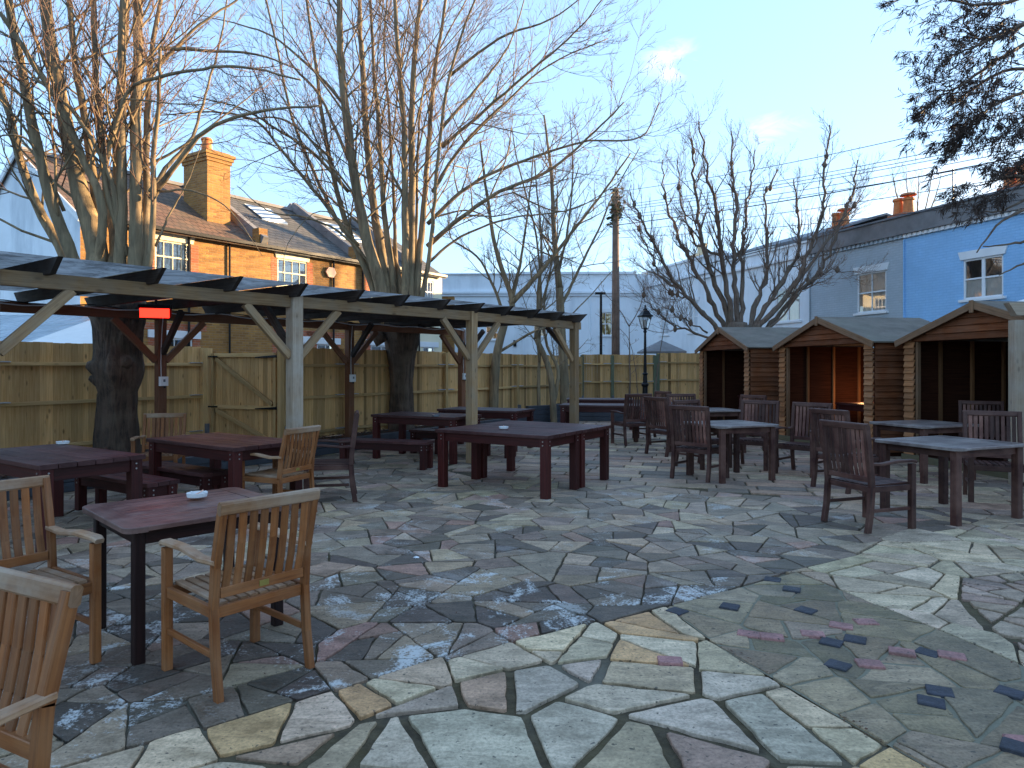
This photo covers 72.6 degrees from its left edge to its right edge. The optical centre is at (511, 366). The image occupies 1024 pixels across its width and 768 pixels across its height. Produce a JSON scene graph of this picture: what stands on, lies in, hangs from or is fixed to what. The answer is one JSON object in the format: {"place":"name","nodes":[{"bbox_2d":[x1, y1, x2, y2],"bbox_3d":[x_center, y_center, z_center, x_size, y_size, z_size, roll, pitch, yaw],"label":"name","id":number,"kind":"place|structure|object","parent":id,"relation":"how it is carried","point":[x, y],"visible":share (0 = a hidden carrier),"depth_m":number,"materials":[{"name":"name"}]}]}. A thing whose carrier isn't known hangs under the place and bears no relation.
{"place":"outdoors","nodes":[
{"label":"outdoors","id":0,"kind":"place"},
{"bbox_2d":[0,418,1023,767],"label":"patio","id":1,"kind":"structure","parent":0,"point":[416,510],"depth_m":4.13,"materials":[{"name":"stone"}]},
{"bbox_2d":[0,566,83,767],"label":"garden armchair","id":2,"kind":"object","parent":1,"relation":"on","point":[37,704],"visible":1,"depth_m":1.99,"materials":[{"name":"brown wood"}]},
{"bbox_2d":[0,312,91,343],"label":"outbuilding","id":3,"kind":"structure","parent":1,"relation":"on","point":[79,332],"depth_m":15.47,"materials":[{"name":"metal"}]},
{"bbox_2d":[0,475,104,663],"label":"garden armchair","id":4,"kind":"object","parent":1,"relation":"on","point":[91,584],"visible":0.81,"depth_m":3.81,"materials":[{"name":"brown wood"}]},
{"bbox_2d":[0,444,145,552],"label":"plank table","id":5,"kind":"object","parent":1,"relation":"on","point":[58,464],"visible":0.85,"depth_m":6.22,"materials":[{"name":"wood"}]},
{"bbox_2d":[56,440,69,444],"bbox_3d":[-4.659,0.783,7.234,0.124,0.040,0.124,0,0,10],"label":"ashtray","id":6,"kind":"object","parent":5,"relation":"on","point":[63,442],"visible":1,"depth_m":7.20,"materials":[{"name":"white ceramic"}]},
{"bbox_2d":[0,341,209,447],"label":"fence","id":7,"kind":"object","parent":1,"relation":"on","point":[48,392],"visible":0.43,"depth_m":10.98,"materials":[{"name":"wood"}]},
{"bbox_2d":[75,472,179,510],"bbox_3d":[-4.050,1.340,7.280,1.506,0.420,0.333,0,0,34],"label":"bench","id":8,"kind":"object","parent":1,"relation":"on","point":[154,486],"visible":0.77,"depth_m":7.17,"materials":[{"name":"wood"}]},
{"bbox_2d":[130,413,186,488],"bbox_3d":[-4.557,1.088,9.026,0.544,0.937,0.655,0,0,-14],"label":"garden armchair","id":9,"kind":"object","parent":1,"relation":"on","point":[147,417],"visible":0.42,"depth_m":9.26,"materials":[{"name":"brown wood"}]},
{"bbox_2d":[142,461,227,490],"bbox_3d":[-3.780,1.340,7.900,1.506,0.420,0.333,0,0,34],"label":"bench","id":10,"kind":"object","parent":1,"relation":"on","point":[204,478],"visible":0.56,"depth_m":7.59,"materials":[{"name":"wood"}]},
{"bbox_2d":[82,487,290,665],"bbox_3d":[-1.930,1.188,4.170,0.940,0.725,0.860,0,0,-45],"label":"slatted table","id":11,"kind":"object","parent":1,"relation":"on","point":[139,524],"visible":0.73,"depth_m":3.88,"materials":[{"name":"brown wood"}]},
{"bbox_2d":[186,490,207,498],"bbox_3d":[-1.961,0.793,4.344,0.124,0.040,0.124,0,0,-40],"label":"ashtray","id":12,"kind":"object","parent":11,"relation":"on","point":[196,494],"visible":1,"depth_m":4.31,"materials":[{"name":"white ceramic"}]},
{"bbox_2d":[146,432,304,508],"bbox_3d":[-3.192,1.177,7.745,1.665,0.745,0.873,0,0,35],"label":"plank table","id":13,"kind":"object","parent":1,"relation":"on","point":[233,450],"visible":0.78,"depth_m":7.46,"materials":[{"name":"wood"}]},
{"bbox_2d":[158,487,319,703],"bbox_3d":[-1.399,1.088,3.583,0.655,0.937,0.544,0,0,40],"label":"garden armchair","id":14,"kind":"object","parent":1,"relation":"on","point":[254,580],"visible":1,"depth_m":3.44,"materials":[{"name":"brown wood"}]},
{"bbox_2d":[1,417,526,500],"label":"bed wall","id":15,"kind":"structure","parent":1,"relation":"on","point":[69,485],"depth_m":11.09,"materials":[{"name":"paint"}]},
{"bbox_2d":[0,418,494,479],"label":"soil bed","id":16,"kind":"object","parent":15,"relation":"in","point":[328,438],"depth_m":13.69,"materials":[{"name":"brown soil"}]},
{"bbox_2d":[0,0,358,453],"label":"pollard tree","id":17,"kind":"object","parent":16,"relation":"on","point":[115,367],"visible":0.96,"depth_m":10.59,"materials":[{"name":"brown plant"}]},
{"bbox_2d":[0,418,490,478],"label":"leaf litter","id":18,"kind":"object","parent":16,"relation":"on","point":[359,433],"visible":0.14,"depth_m":13.71,"materials":[{"name":"brown plant"}]},
{"bbox_2d":[113,0,711,430],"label":"pollard tree","id":19,"kind":"object","parent":16,"relation":"on","point":[381,274],"visible":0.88,"depth_m":14.86,"materials":[{"name":"brown plant"}]},
{"bbox_2d":[429,103,636,407],"bbox_3d":[0.415,-2.635,18.469,5.712,8.620,2.432,0,0,8],"label":"slender tree","id":20,"kind":"object","parent":16,"relation":"on","point":[498,350],"visible":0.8,"depth_m":18.36,"materials":[{"name":"brown plant"}]},
{"bbox_2d":[242,425,320,493],"bbox_3d":[-2.435,1.088,7.309,0.655,0.937,0.544,0,0,23],"label":"garden armchair","id":21,"kind":"object","parent":1,"relation":"on","point":[278,475],"visible":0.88,"depth_m":7.18,"materials":[{"name":"brown wood"}]},
{"bbox_2d":[0,251,586,489],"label":"pergola","id":22,"kind":"object","parent":1,"relation":"on","point":[60,281],"visible":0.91,"depth_m":9.66,"materials":[{"name":"grey wood"}]},
{"bbox_2d":[138,300,171,317],"bbox_3d":[-4.979,-0.822,9.741,0.400,0.284,0.200,0,0,-20],"label":"patio heater","id":23,"kind":"object","parent":22,"relation":"hanging from","point":[155,310],"visible":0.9,"depth_m":9.67,"materials":[{"name":"red metal"}]},
{"bbox_2d":[159,318,167,387],"bbox_3d":[-5.271,-0.230,10.558,0.061,1.100,0.130,0,0,38],"label":"socket box","id":24,"kind":"object","parent":22,"relation":"attached to","point":[163,381],"visible":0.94,"depth_m":10.54,"materials":[{"name":"white plastic"}]},
{"bbox_2d":[349,326,355,382],"bbox_3d":[-3.056,-0.230,13.398,0.061,1.100,0.130,0,0,38],"label":"socket box","id":25,"kind":"object","parent":22,"relation":"attached to","point":[352,378],"visible":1,"depth_m":13.39,"materials":[{"name":"white plastic"}]},
{"bbox_2d":[462,332,465,380],"bbox_3d":[-1.071,-0.230,15.888,0.061,1.100,0.130,0,0,38],"label":"socket box","id":26,"kind":"object","parent":22,"relation":"attached to","point":[463,375],"visible":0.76,"depth_m":15.86,"materials":[{"name":"white plastic"}]},
{"bbox_2d":[304,410,358,501],"bbox_3d":[-2.122,1.044,8.204,0.638,1.028,0.603,0,0,-13],"label":"garden armchair","id":27,"kind":"object","parent":1,"relation":"on","point":[337,464],"visible":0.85,"depth_m":7.97,"materials":[{"name":"brown wood"}]},
{"bbox_2d":[338,437,434,469],"bbox_3d":[-1.950,1.340,10.780,1.506,0.420,0.333,0,0,18],"label":"bench","id":28,"kind":"object","parent":1,"relation":"on","point":[424,448],"visible":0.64,"depth_m":10.62,"materials":[{"name":"wood"}]},
{"bbox_2d":[371,411,481,463],"bbox_3d":[-1.449,1.177,11.805,1.665,0.745,0.873,0,0,27],"label":"plank table","id":29,"kind":"object","parent":1,"relation":"on","point":[402,419],"visible":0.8,"depth_m":11.52,"materials":[{"name":"wood"}]},
{"bbox_2d":[281,348,581,438],"bbox_3d":[-0.876,0.594,17.930,0.206,1.913,12.650,0,0,31],"label":"fence","id":30,"kind":"object","parent":1,"relation":"on","point":[435,382],"visible":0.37,"depth_m":15.01,"materials":[{"name":"wood"}]},
{"bbox_2d":[204,348,280,437],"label":"gate","id":31,"kind":"structure","parent":30,"relation":"attached to","point":[242,393],"depth_m":12.93,"materials":[{"name":"brown wood"}]},
{"bbox_2d":[409,428,490,455],"bbox_3d":[-1.101,1.340,12.350,1.506,0.420,0.333,0,0,24],"label":"bench","id":32,"kind":"object","parent":1,"relation":"on","point":[419,434],"visible":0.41,"depth_m":12.40,"materials":[{"name":"wood"}]},
{"bbox_2d":[435,439,515,457],"bbox_3d":[-0.650,1.340,12.200,1.506,0.420,0.333,0,0,25],"label":"bench","id":33,"kind":"object","parent":1,"relation":"on","point":[436,446],"visible":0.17,"depth_m":12.35,"materials":[{"name":"wood"}]},
{"bbox_2d":[437,407,534,451],"bbox_3d":[-0.496,1.177,13.350,1.665,0.745,0.873,0,0,25],"label":"plank table","id":34,"kind":"object","parent":1,"relation":"on","point":[515,414],"visible":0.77,"depth_m":13.05,"materials":[{"name":"wood"}]},
{"bbox_2d":[435,424,581,499],"bbox_3d":[-0.051,1.177,8.915,1.665,0.745,0.873,0,0,32],"label":"plank table","id":35,"kind":"object","parent":1,"relation":"on","point":[544,440],"visible":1,"depth_m":8.76,"materials":[{"name":"wood"}]},
{"bbox_2d":[476,420,610,487],"bbox_3d":[0.429,1.177,9.675,1.665,0.745,0.873,0,0,32],"label":"plank table","id":36,"kind":"object","parent":1,"relation":"on","point":[591,431],"visible":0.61,"depth_m":9.55,"materials":[{"name":"wood"}]},
{"bbox_2d":[526,402,671,422],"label":"planter wall","id":37,"kind":"structure","parent":1,"relation":"on","point":[541,413],"depth_m":19.84,"materials":[{"name":"paint"}]},
{"label":"planter soil","id":38,"kind":"structure","parent":37,"relation":"in","visible":0},
{"bbox_2d":[490,115,603,422],"bbox_3d":[1.056,-2.635,19.087,3.167,8.939,2.426,0,0,-9],"label":"slender tree","id":39,"kind":"object","parent":38,"relation":"on","point":[540,300],"visible":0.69,"depth_m":19.02,"materials":[{"name":"brown plant"}]},
{"bbox_2d":[479,80,672,403],"bbox_3d":[1.726,-3.192,19.927,5.755,9.946,2.839,0,0,0],"label":"slender tree","id":40,"kind":"object","parent":38,"relation":"on","point":[564,381],"visible":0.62,"depth_m":19.55,"materials":[{"name":"brown plant"}]},
{"bbox_2d":[580,354,656,398],"bbox_3d":[3.614,0.516,23.567,2.650,1.868,0.206,0,0,-9],"label":"fence","id":41,"kind":"object","parent":38,"relation":"on","point":[605,376],"visible":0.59,"depth_m":23.60,"materials":[{"name":"wood"}]},
{"bbox_2d":[596,280,672,402],"bbox_3d":[3.819,-0.701,21.599,2.472,4.049,0.848,0,0,8],"label":"sapling","id":42,"kind":"object","parent":38,"relation":"on","point":[630,373],"visible":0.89,"depth_m":21.57,"materials":[{"name":"brown plant"}]},
{"bbox_2d":[637,305,652,403],"bbox_3d":[3.931,-0.340,20.600,0.354,2.980,0.354,0,0,-14],"label":"lamp post","id":43,"kind":"object","parent":38,"relation":"on","point":[646,325],"visible":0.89,"depth_m":20.55,"materials":[{"name":"black metal"}]},
{"bbox_2d":[559,403,639,441],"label":"plank table","id":44,"kind":"object","parent":1,"relation":"on","point":[586,407],"visible":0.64,"depth_m":14.61,"materials":[{"name":"wood"}]},
{"bbox_2d":[566,398,632,429],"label":"plank table","id":45,"kind":"object","parent":1,"relation":"on","point":[601,400],"visible":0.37,"depth_m":17.22,"materials":[{"name":"wood"}]},
{"bbox_2d":[610,393,651,445],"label":"garden armchair","id":46,"kind":"object","parent":1,"relation":"on","point":[635,422],"visible":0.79,"depth_m":13.74,"materials":[{"name":"brown wood"}]},
{"bbox_2d":[632,391,671,437],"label":"garden armchair","id":47,"kind":"object","parent":1,"relation":"on","point":[658,393],"visible":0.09,"depth_m":15.16,"materials":[{"name":"brown wood"}]},
{"bbox_2d":[643,396,691,456],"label":"garden armchair","id":48,"kind":"object","parent":1,"relation":"on","point":[661,405],"visible":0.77,"depth_m":12.21,"materials":[{"name":"brown wood"}]},
{"bbox_2d":[656,353,699,401],"bbox_3d":[7.088,0.486,24.122,4.300,1.928,0.206,0,0,-7],"label":"fence","id":49,"kind":"object","parent":1,"relation":"on","point":[678,373],"visible":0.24,"depth_m":24.04,"materials":[{"name":"wood"}]},
{"bbox_2d":[666,394,706,436],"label":"garden armchair","id":50,"kind":"object","parent":1,"relation":"on","point":[684,396],"visible":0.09,"depth_m":13.69,"materials":[{"name":"brown wood"}]},
{"bbox_2d":[672,400,718,469],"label":"garden armchair","id":51,"kind":"object","parent":1,"relation":"on","point":[701,460],"visible":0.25,"depth_m":10.93,"materials":[{"name":"brown wood"}]},
{"bbox_2d":[669,405,728,482],"bbox_3d":[2.607,1.044,9.707,0.603,1.028,0.638,0,0,44],"label":"garden armchair","id":52,"kind":"object","parent":1,"relation":"on","point":[707,448],"visible":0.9,"depth_m":9.53,"materials":[{"name":"brown wood"}]},
{"bbox_2d":[680,407,740,445],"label":"slatted table","id":53,"kind":"object","parent":1,"relation":"on","point":[717,412],"visible":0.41,"depth_m":12.56,"materials":[{"name":"brown wood"}]},
{"bbox_2d":[684,420,778,483],"bbox_3d":[3.040,1.167,9.740,0.980,0.765,0.920,0,0,-20],"label":"slatted table","id":54,"kind":"object","parent":1,"relation":"on","point":[723,428],"visible":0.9,"depth_m":9.49,"materials":[{"name":"brown wood"}]},
{"bbox_2d":[719,395,766,452],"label":"garden armchair","id":55,"kind":"object","parent":1,"relation":"on","point":[753,397],"visible":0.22,"depth_m":12.98,"materials":[{"name":"brown wood"}]},
{"bbox_2d":[695,327,800,436],"bbox_3d":[6.096,0.290,17.038,2.221,2.520,3.292,0,0,-5],"label":"wooden hut","id":56,"kind":"object","parent":1,"relation":"on","point":[734,362],"visible":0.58,"depth_m":16.93,"materials":[{"name":"brown wood"}]},
{"bbox_2d":[729,400,779,470],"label":"garden armchair","id":57,"kind":"object","parent":1,"relation":"on","point":[745,409],"visible":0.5,"depth_m":10.87,"materials":[{"name":"brown wood"}]},
{"bbox_2d":[603,80,905,338],"bbox_3d":[7.208,-3.368,21.423,9.156,9.836,4.199,0,0,0],"label":"twisted tree","id":58,"kind":"object","parent":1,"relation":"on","point":[734,316],"visible":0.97,"depth_m":21.34,"materials":[{"name":"brown plant"}]},
{"bbox_2d":[775,402,832,477],"bbox_3d":[4.214,1.044,10.112,0.638,1.028,0.603,0,0,-41],"label":"garden armchair","id":59,"kind":"object","parent":1,"relation":"on","point":[792,445],"visible":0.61,"depth_m":10.30,"materials":[{"name":"brown wood"}]},
{"bbox_2d":[809,408,881,493],"bbox_3d":[4.233,1.044,8.843,0.638,1.028,0.603,0,0,-22],"label":"garden armchair","id":60,"kind":"object","parent":1,"relation":"on","point":[815,427],"visible":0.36,"depth_m":8.85,"materials":[{"name":"brown wood"}]},
{"bbox_2d":[668,573,1023,767],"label":"mortar strip","id":61,"kind":"object","parent":1,"relation":"on","point":[1006,713],"visible":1,"depth_m":3.47,"materials":[{"name":"grey concrete"}]},
{"bbox_2d":[772,316,929,455],"bbox_3d":[6.939,0.290,13.595,2.221,2.520,3.292,0,0,-9],"label":"wooden hut","id":62,"kind":"object","parent":1,"relation":"on","point":[827,360],"visible":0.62,"depth_m":13.74,"materials":[{"name":"brown wood"}]},
{"bbox_2d":[835,402,873,420],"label":"plank table","id":63,"kind":"object","parent":62,"relation":"on","point":[854,406],"visible":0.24,"depth_m":14.25,"materials":[{"name":"wood"}]},
{"bbox_2d":[819,419,917,533],"bbox_3d":[3.483,1.044,6.844,0.638,1.028,0.603,0,0,-19],"label":"garden armchair","id":64,"kind":"object","parent":1,"relation":"on","point":[868,483],"visible":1,"depth_m":6.68,"materials":[{"name":"brown wood"}]},
{"bbox_2d":[869,420,978,483],"bbox_3d":[5.750,1.167,9.750,1.078,0.765,0.920,0,0,-20],"label":"slatted table","id":65,"kind":"object","parent":1,"relation":"on","point":[923,427],"visible":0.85,"depth_m":9.49,"materials":[{"name":"brown wood"}]},
{"bbox_2d":[871,0,1023,275],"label":"conifer","id":66,"kind":"object","parent":1,"relation":"on","point":[959,129],"visible":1,"depth_m":9.30,"materials":[{"name":"green plant"}]},
{"bbox_2d":[875,435,1023,526],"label":"slatted table","id":67,"kind":"object","parent":1,"relation":"on","point":[955,450],"visible":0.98,"depth_m":7.11,"materials":[{"name":"wood"}]},
{"bbox_2d":[894,300,1023,478],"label":"wooden hut","id":68,"kind":"object","parent":1,"relation":"on","point":[952,358],"visible":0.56,"depth_m":11.72,"materials":[{"name":"brown wood"}]},
{"bbox_2d":[958,400,1007,462],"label":"garden armchair","id":69,"kind":"object","parent":1,"relation":"on","point":[998,404],"visible":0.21,"depth_m":10.82,"materials":[{"name":"brown wood"}]},
{"bbox_2d":[962,410,1023,501],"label":"garden armchair","id":70,"kind":"object","parent":1,"relation":"on","point":[970,465],"visible":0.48,"depth_m":8.30,"materials":[{"name":"brown wood"}]},
{"bbox_2d":[1003,303,1023,484],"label":"timber frame","id":71,"kind":"object","parent":1,"relation":"on","point":[1015,365],"visible":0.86,"depth_m":9.08,"materials":[{"name":"brown wood"}]},
{"bbox_2d":[0,0,1023,351],"label":"sky","id":72,"kind":"structure","parent":0,"point":[777,62],"materials":[{"name":"blue"}]},
{"bbox_2d":[441,255,648,356],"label":"town house","id":73,"kind":"structure","parent":0,"point":[473,287],"depth_m":35.85,"materials":[{"name":"white paint"}]},
{"bbox_2d":[486,327,497,340],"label":"window","id":74,"kind":"structure","parent":73,"relation":"in","point":[487,328],"depth_m":36.44,"materials":[{"name":"white glass"}]},
{"bbox_2d":[598,309,611,336],"bbox_3d":[4.949,-2.255,35.846,1.100,1.450,0.190,0,0,1],"label":"window","id":75,"kind":"structure","parent":73,"relation":"in","point":[606,313],"depth_m":35.89,"materials":[{"name":"white glass"}]},
{"bbox_2d":[889,161,940,210],"bbox_3d":[20.797,-7.924,36.083,2.737,5.766,1.232,0,0,0],"label":"tree","id":76,"kind":"object","parent":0,"point":[917,201],"visible":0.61,"depth_m":35.98,"materials":[{"name":"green plant"}]},
{"label":"ground","id":77,"kind":"structure","parent":0,"visible":0},
{"bbox_2d":[0,137,268,352],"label":"terraced house","id":78,"kind":"structure","parent":77,"relation":"on","point":[192,239],"depth_m":20.75,"materials":[{"name":"brick"}]},
{"bbox_2d":[148,329,200,346],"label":"window","id":79,"kind":"structure","parent":78,"relation":"in","point":[179,335],"depth_m":19.96,"materials":[{"name":"white glass"}]},
{"bbox_2d":[155,231,194,270],"bbox_3d":[-9.633,-3.250,19.810,0.117,1.200,1.340,0,0,34],"label":"window","id":80,"kind":"structure","parent":78,"relation":"in","point":[171,255],"depth_m":19.81,"materials":[{"name":"beige paint"}]},
{"bbox_2d":[230,194,360,352],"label":"terraced house","id":81,"kind":"structure","parent":77,"relation":"on","point":[310,257],"depth_m":24.52,"materials":[{"name":"brick"}]},
{"bbox_2d":[274,251,309,286],"bbox_3d":[-7.324,-3.215,23.228,0.190,1.270,1.490,0,0,34],"label":"window","id":82,"kind":"structure","parent":81,"relation":"in","point":[294,271],"depth_m":23.24,"materials":[{"name":"beige paint"}]},
{"bbox_2d":[303,336,309,343],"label":"window","id":83,"kind":"structure","parent":81,"relation":"in","point":[305,338],"depth_m":23.61,"materials":[{"name":"white glass"}]},
{"bbox_2d":[303,338,340,348],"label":"window","id":84,"kind":"structure","parent":81,"relation":"in","point":[322,343],"depth_m":24.54,"materials":[{"name":"white glass"}]},
{"bbox_2d":[309,212,401,349],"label":"terraced house","id":85,"kind":"structure","parent":77,"relation":"on","point":[362,283],"depth_m":27.54,"materials":[{"name":"brick"}]},
{"bbox_2d":[366,339,385,349],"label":"window","id":86,"kind":"structure","parent":85,"relation":"in","point":[373,347],"depth_m":26.73,"materials":[{"name":"white glass"}]},
{"bbox_2d":[371,226,446,351],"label":"terraced house","id":87,"kind":"structure","parent":77,"relation":"on","point":[433,342],"depth_m":29.16,"materials":[{"name":"beige paint"}]},
{"bbox_2d":[421,275,435,297],"bbox_3d":[-3.499,-3.250,28.881,0.117,1.200,0.980,0,0,34],"label":"window","id":88,"kind":"structure","parent":87,"relation":"in","point":[429,288],"depth_m":29.00,"materials":[{"name":"white paint"}]},
{"bbox_2d":[420,341,438,351],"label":"window","id":89,"kind":"structure","parent":87,"relation":"in","point":[425,345],"depth_m":28.95,"materials":[{"name":"white paint"}]},
{"bbox_2d":[442,296,454,351],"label":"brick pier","id":90,"kind":"structure","parent":77,"relation":"on","point":[450,341],"depth_m":30.75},
{"bbox_2d":[595,292,605,354],"bbox_3d":[3.668,-0.772,29.000,0.420,4.645,0.200,0,0,0],"label":"street lamp","id":91,"kind":"object","parent":77,"relation":"on","point":[599,293],"visible":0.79,"depth_m":28.95,"materials":[{"name":"black metal"}]},
{"bbox_2d":[606,172,625,354],"bbox_3d":[4.456,-3.404,29.996,0.925,9.908,0.934,0,0,0],"label":"telegraph pole","id":92,"kind":"object","parent":77,"relation":"on","point":[615,318],"visible":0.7,"depth_m":29.87,"materials":[{"name":"brown wood"}]},
{"bbox_2d":[618,181,984,231],"bbox_3d":[9.871,-5.162,21.225,0.018,1.309,20.621,0,0,-32],"label":"overhead wire","id":93,"kind":"object","parent":92,"relation":"attached to","point":[833,205],"visible":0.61,"depth_m":20.75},
{"bbox_2d":[619,134,1015,205],"bbox_3d":[9.871,-6.214,21.225,0.018,1.406,20.621,0,0,-32],"label":"overhead wire","id":94,"kind":"object","parent":92,"relation":"attached to","point":[804,176],"visible":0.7,"depth_m":21.74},
{"bbox_2d":[618,159,1020,218],"bbox_3d":[9.871,-5.614,21.225,0.018,1.505,20.621,0,0,-32],"label":"overhead wire","id":95,"kind":"object","parent":92,"relation":"attached to","point":[829,191],"visible":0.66,"depth_m":21.48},
{"bbox_2d":[618,110,1022,191],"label":"overhead wire","id":96,"kind":"object","parent":92,"relation":"attached to","point":[811,158],"visible":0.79,"depth_m":20.45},
{"bbox_2d":[619,155,1023,224],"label":"overhead wire","id":97,"kind":"object","parent":92,"relation":"attached to","point":[842,190],"visible":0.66,"depth_m":20.70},
{"bbox_2d":[620,142,1022,210],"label":"overhead wire","id":98,"kind":"object","parent":92,"relation":"attached to","point":[833,178],"visible":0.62,"depth_m":20.93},
{"bbox_2d":[622,199,1021,237],"bbox_3d":[9.871,-4.672,21.225,0.018,1.738,20.621,0,0,-32],"label":"overhead wire","id":99,"kind":"object","parent":92,"relation":"attached to","point":[837,221],"visible":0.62,"depth_m":20.71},
{"bbox_2d":[621,149,1023,215],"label":"overhead wire","id":100,"kind":"object","parent":92,"relation":"attached to","point":[842,183],"visible":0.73,"depth_m":20.73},
{"bbox_2d":[632,139,1016,206],"bbox_3d":[9.871,-6.094,21.225,0.018,1.426,20.621,0,0,-32],"label":"overhead wire","id":101,"kind":"object","parent":92,"relation":"attached to","point":[827,176],"visible":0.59,"depth_m":20.98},
{"bbox_2d":[637,340,686,353],"bbox_3d":[5.985,0.290,28.000,1.640,2.720,1.640,0,0,0],"label":"kiosk","id":102,"kind":"object","parent":77,"relation":"on","point":[666,347],"visible":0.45,"depth_m":27.37,"materials":[{"name":"white paint"}]},
{"bbox_2d":[641,243,782,354],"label":"terraced house","id":103,"kind":"structure","parent":77,"relation":"on","point":[687,340],"depth_m":32.10,"materials":[{"name":"white paint"}]},
{"bbox_2d":[658,302,668,336],"bbox_3d":[7.483,-2.290,34.048,0.312,1.620,1.041,0,0,-11],"label":"window","id":104,"kind":"structure","parent":103,"relation":"in","point":[663,322],"depth_m":34.07,"materials":[{"name":"white glass"}]},
{"bbox_2d":[686,297,698,333],"bbox_3d":[8.212,-2.290,31.448,0.312,1.620,1.041,0,0,-11],"label":"window","id":105,"kind":"structure","parent":103,"relation":"in","point":[694,314],"depth_m":31.41,"materials":[{"name":"white glass"}]},
{"bbox_2d":[701,208,890,340],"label":"terraced house","id":106,"kind":"structure","parent":77,"relation":"on","point":[797,314],"depth_m":26.32,"materials":[{"name":"white paint"}]},
{"bbox_2d":[776,287,801,323],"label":"window","id":107,"kind":"structure","parent":106,"relation":"in","point":[793,314],"depth_m":25.28,"materials":[{"name":"white paint"}]},
{"bbox_2d":[808,169,955,401],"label":"terraced house","id":108,"kind":"structure","parent":77,"relation":"on","point":[881,295],"depth_m":22.13,"materials":[{"name":"white paint"}]},
{"bbox_2d":[853,262,889,315],"bbox_3d":[11.234,-2.400,21.774,0.190,1.540,1.410,0,0,-18],"label":"window","id":109,"kind":"structure","parent":108,"relation":"in","point":[871,299],"depth_m":21.78,"materials":[{"name":"white paint"}]},
{"bbox_2d":[900,163,1023,321],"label":"terraced house","id":110,"kind":"structure","parent":77,"relation":"on","point":[947,268],"depth_m":18.99,"materials":[{"name":"blue paint"}]},
{"bbox_2d":[958,245,1007,302],"bbox_3d":[12.548,-2.345,18.374,0.969,1.490,1.534,0,0,0],"label":"window","id":111,"kind":"structure","parent":110,"relation":"in","point":[985,282],"depth_m":18.39,"materials":[{"name":"white paint"}]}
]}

